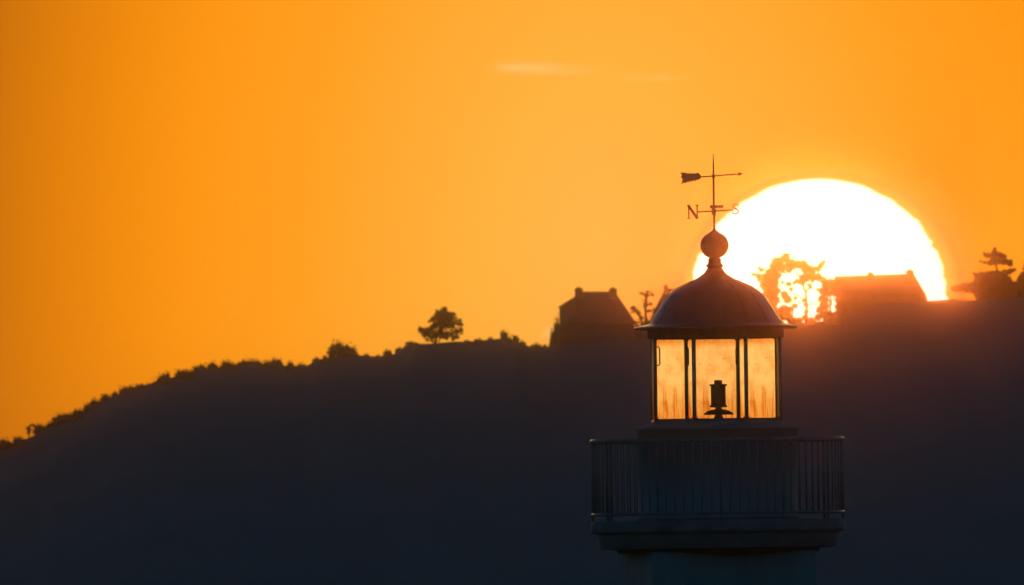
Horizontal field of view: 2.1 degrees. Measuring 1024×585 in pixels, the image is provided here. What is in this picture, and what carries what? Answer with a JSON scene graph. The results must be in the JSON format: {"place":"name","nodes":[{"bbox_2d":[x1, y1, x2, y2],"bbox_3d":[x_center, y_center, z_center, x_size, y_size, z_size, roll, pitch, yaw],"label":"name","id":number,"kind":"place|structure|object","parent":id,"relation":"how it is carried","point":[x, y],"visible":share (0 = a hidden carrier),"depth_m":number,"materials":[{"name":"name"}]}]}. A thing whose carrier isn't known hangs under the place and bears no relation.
{"place":"outdoors","nodes":[
{"label":"outdoors","id":0,"kind":"place"},
{"bbox_2d":[0,296,1023,584],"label":"hill","id":1,"kind":"structure","parent":0,"point":[446,464],"depth_m":1973.89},
{"bbox_2d":[0,437,12,450],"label":"bush","id":2,"kind":"object","parent":1,"relation":"on","point":[5,444],"visible":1,"depth_m":1998.76,"materials":[{"name":"brown plant"}]},
{"bbox_2d":[12,435,26,446],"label":"bush","id":3,"kind":"object","parent":1,"relation":"on","point":[20,441],"visible":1,"depth_m":1998.69,"materials":[{"name":"brown plant"}]},
{"bbox_2d":[25,423,35,436],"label":"twiggy tree","id":4,"kind":"object","parent":1,"relation":"on","point":[29,430],"visible":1,"depth_m":1999.95,"materials":[{"name":"brown plant"}]},
{"bbox_2d":[32,423,43,434],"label":"bush","id":5,"kind":"object","parent":1,"relation":"on","point":[38,428],"visible":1,"depth_m":2000.54,"materials":[{"name":"brown plant"}]},
{"bbox_2d":[43,420,53,430],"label":"bush","id":6,"kind":"object","parent":1,"relation":"on","point":[48,425],"visible":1,"depth_m":1999.81,"materials":[{"name":"brown plant"}]},
{"bbox_2d":[51,413,62,426],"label":"bush","id":7,"kind":"object","parent":1,"relation":"on","point":[55,423],"visible":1,"depth_m":1999.07,"materials":[{"name":"brown plant"}]},
{"bbox_2d":[55,412,71,422],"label":"bush","id":8,"kind":"object","parent":1,"relation":"on","point":[64,417],"visible":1,"depth_m":1998.99,"materials":[{"name":"brown plant"}]},
{"bbox_2d":[70,407,83,420],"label":"bush","id":9,"kind":"object","parent":1,"relation":"on","point":[76,414],"visible":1,"depth_m":1998.78,"materials":[{"name":"brown plant"}]},
{"bbox_2d":[80,402,92,412],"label":"bush","id":10,"kind":"object","parent":1,"relation":"on","point":[86,408],"visible":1,"depth_m":1999.44,"materials":[{"name":"brown plant"}]},
{"bbox_2d":[89,396,99,406],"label":"bush","id":11,"kind":"object","parent":1,"relation":"on","point":[94,402],"visible":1,"depth_m":2000.14,"materials":[{"name":"brown plant"}]},
{"bbox_2d":[98,394,110,401],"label":"bush","id":12,"kind":"object","parent":1,"relation":"on","point":[105,397],"visible":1,"depth_m":1999.93,"materials":[{"name":"brown plant"}]},
{"bbox_2d":[114,385,127,394],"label":"bush","id":13,"kind":"object","parent":1,"relation":"on","point":[121,390],"visible":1,"depth_m":2000.58,"materials":[{"name":"brown plant"}]},
{"bbox_2d":[122,384,133,392],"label":"bush","id":14,"kind":"object","parent":1,"relation":"on","point":[126,389],"visible":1,"depth_m":1999.95,"materials":[{"name":"brown plant"}]},
{"bbox_2d":[124,383,144,394],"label":"bush","id":15,"kind":"object","parent":1,"relation":"on","point":[137,387],"visible":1,"depth_m":1999.43,"materials":[{"name":"brown plant"}]},
{"bbox_2d":[152,372,168,385],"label":"bush","id":16,"kind":"object","parent":1,"relation":"on","point":[162,379],"visible":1,"depth_m":1998.61,"materials":[{"name":"brown plant"}]},
{"bbox_2d":[172,368,196,379],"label":"bush","id":17,"kind":"object","parent":1,"relation":"on","point":[184,374],"visible":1,"depth_m":1998.73,"materials":[{"name":"brown plant"}]},
{"bbox_2d":[191,363,205,370],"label":"bush","id":18,"kind":"object","parent":1,"relation":"on","point":[200,367],"visible":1,"depth_m":2000.59,"materials":[{"name":"brown plant"}]},
{"bbox_2d":[206,361,217,369],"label":"bush","id":19,"kind":"object","parent":1,"relation":"on","point":[211,365],"visible":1,"depth_m":1999.80,"materials":[{"name":"brown plant"}]},
{"bbox_2d":[219,359,234,369],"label":"bush","id":20,"kind":"object","parent":1,"relation":"on","point":[224,365],"visible":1,"depth_m":1999.52,"materials":[{"name":"brown plant"}]},
{"bbox_2d":[234,361,245,366],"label":"bush","id":21,"kind":"object","parent":1,"relation":"on","point":[239,364],"visible":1,"depth_m":1999.98,"materials":[{"name":"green plant"}]},
{"bbox_2d":[240,357,255,364],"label":"bush","id":22,"kind":"object","parent":1,"relation":"on","point":[248,362],"visible":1,"depth_m":2000.90,"materials":[{"name":"brown plant"}]},
{"bbox_2d":[253,358,262,364],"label":"bush","id":23,"kind":"object","parent":1,"relation":"on","point":[257,362],"visible":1,"depth_m":2000.23,"materials":[{"name":"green plant"}]},
{"bbox_2d":[261,359,270,367],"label":"bush","id":24,"kind":"object","parent":1,"relation":"on","point":[264,364],"visible":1,"depth_m":1999.50,"materials":[{"name":"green plant"}]},
{"bbox_2d":[267,356,282,367],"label":"bush","id":25,"kind":"object","parent":1,"relation":"on","point":[278,363],"visible":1,"depth_m":1999.48,"materials":[{"name":"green plant"}]},
{"bbox_2d":[286,361,293,370],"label":"bush","id":26,"kind":"object","parent":1,"relation":"on","point":[289,365],"visible":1,"depth_m":1999.15,"materials":[{"name":"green plant"}]},
{"bbox_2d":[326,338,351,358],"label":"bush","id":27,"kind":"object","parent":1,"relation":"on","point":[335,350],"visible":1,"depth_m":1999.79,"materials":[{"name":"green plant"}]},
{"bbox_2d":[340,345,360,356],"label":"bush","id":28,"kind":"object","parent":1,"relation":"on","point":[352,351],"visible":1,"depth_m":1999.82,"materials":[{"name":"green plant"}]},
{"bbox_2d":[382,347,391,355],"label":"bush","id":29,"kind":"object","parent":1,"relation":"on","point":[387,353],"visible":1,"depth_m":1999.89,"materials":[{"name":"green plant"}]},
{"bbox_2d":[405,341,418,346],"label":"bush","id":30,"kind":"object","parent":1,"relation":"on","point":[409,344],"visible":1,"depth_m":1999.60,"materials":[{"name":"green plant"}]},
{"bbox_2d":[417,307,463,342],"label":"spreading tree","id":31,"kind":"object","parent":1,"relation":"on","point":[442,315],"visible":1,"depth_m":1999.90,"materials":[{"name":"brown plant"}]},
{"bbox_2d":[472,338,484,343],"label":"bush","id":32,"kind":"object","parent":1,"relation":"on","point":[478,341],"visible":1,"depth_m":1999.29,"materials":[{"name":"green plant"}]},
{"bbox_2d":[499,328,511,339],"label":"bush","id":33,"kind":"object","parent":1,"relation":"on","point":[504,335],"visible":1,"depth_m":1999.88,"materials":[{"name":"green plant"}]},
{"bbox_2d":[511,335,519,343],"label":"bush","id":34,"kind":"object","parent":1,"relation":"on","point":[515,338],"visible":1,"depth_m":1999.65,"materials":[{"name":"brown plant"}]},
{"bbox_2d":[530,343,540,347],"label":"bush","id":35,"kind":"object","parent":1,"relation":"on","point":[536,345],"visible":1,"depth_m":1999.84,"materials":[{"name":"brown plant"}]},
{"bbox_2d":[549,326,560,346],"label":"bush","id":36,"kind":"object","parent":1,"relation":"on","point":[554,339],"visible":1,"depth_m":2000.38,"materials":[{"name":"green plant"}]},
{"bbox_2d":[553,313,560,336],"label":"bush","id":37,"kind":"object","parent":1,"relation":"on","point":[556,323],"visible":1,"depth_m":2000.83,"materials":[{"name":"brown plant"}]},
{"bbox_2d":[558,287,634,344],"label":"chimneyed house","id":38,"kind":"structure","parent":1,"relation":"on","point":[587,316],"depth_m":2001.01,"materials":[{"name":"stone"}]},
{"bbox_2d":[629,324,646,339],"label":"bush","id":39,"kind":"object","parent":1,"relation":"on","point":[635,334],"visible":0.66,"depth_m":1998.32,"materials":[{"name":"brown plant"}]},
{"bbox_2d":[630,290,656,328],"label":"bare tree","id":40,"kind":"object","parent":1,"relation":"on","point":[638,312],"visible":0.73,"depth_m":1999.93,"materials":[{"name":"brown plant"}]},
{"bbox_2d":[653,284,675,312],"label":"gable house","id":41,"kind":"structure","parent":1,"relation":"on","point":[667,291],"depth_m":2003.45,"materials":[{"name":"stone"}]},
{"bbox_2d":[751,253,829,324],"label":"pine tree","id":42,"kind":"object","parent":1,"relation":"on","point":[770,277],"visible":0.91,"depth_m":1996.81,"materials":[{"name":"orange plant"}]},
{"bbox_2d":[821,278,843,324],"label":"hedge tree","id":43,"kind":"object","parent":1,"relation":"on","point":[834,317],"visible":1,"depth_m":1997.85,"materials":[{"name":"orange plant"}]},
{"bbox_2d":[834,269,924,316],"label":"ridge house","id":44,"kind":"structure","parent":1,"relation":"on","point":[863,292],"depth_m":2001.70,"materials":[{"name":"stone"}]},
{"bbox_2d":[916,290,927,301],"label":"bush","id":45,"kind":"object","parent":1,"relation":"on","point":[921,297],"visible":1,"depth_m":1999.90,"materials":[{"name":"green plant"}]},
{"bbox_2d":[950,247,1021,299],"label":"layered pine","id":46,"kind":"object","parent":1,"relation":"on","point":[993,284],"visible":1,"depth_m":2001.82,"materials":[{"name":"brown plant"}]},
{"bbox_2d":[1015,265,1023,296],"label":"edge pine","id":47,"kind":"object","parent":1,"relation":"on","point":[1019,281],"visible":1,"depth_m":2002.28,"materials":[{"name":"brown plant"}]},
{"bbox_2d":[0,0,1023,442],"label":"sky","id":48,"kind":"structure","parent":0,"point":[184,184],"materials":[{"name":"orange"}]},
{"bbox_2d":[589,154,845,584],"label":"lighthouse","id":49,"kind":"object","parent":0,"point":[717,440],"visible":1,"depth_m":598.68,"materials":[{"name":"concrete"}]},
{"bbox_2d":[651,339,653,419],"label":"lantern window","id":50,"kind":"structure","parent":49,"relation":"in","point":[652,372],"depth_m":600.29,"materials":[{"name":"paint"}]},
{"bbox_2d":[657,339,686,418],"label":"lantern window","id":51,"kind":"structure","parent":49,"relation":"in","point":[671,371],"depth_m":601.03,"materials":[{"name":"glass"}]},
{"bbox_2d":[655,338,692,419],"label":"window pane","id":52,"kind":"structure","parent":49,"relation":"in","point":[656,339],"depth_m":599.42,"materials":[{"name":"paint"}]},
{"bbox_2d":[687,338,737,418],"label":"lantern window","id":53,"kind":"structure","parent":49,"relation":"in","point":[715,358],"depth_m":601.32,"materials":[{"name":"glass"}]},
{"bbox_2d":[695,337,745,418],"bbox_3d":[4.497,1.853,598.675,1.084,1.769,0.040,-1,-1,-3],"label":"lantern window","id":54,"kind":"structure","parent":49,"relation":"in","point":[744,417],"depth_m":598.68,"materials":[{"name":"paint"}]},
{"bbox_2d":[738,338,775,417],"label":"lantern window","id":55,"kind":"structure","parent":49,"relation":"in","point":[761,351],"depth_m":601.03,"materials":[{"name":"glass"}]},
{"bbox_2d":[747,337,780,418],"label":"window pane","id":56,"kind":"structure","parent":49,"relation":"in","point":[779,417],"depth_m":599.56,"materials":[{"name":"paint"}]},
{"bbox_2d":[776,338,778,417],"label":"lantern window","id":57,"kind":"structure","parent":49,"relation":"in","point":[777,377],"depth_m":600.44,"materials":[{"name":"paint"}]}
]}

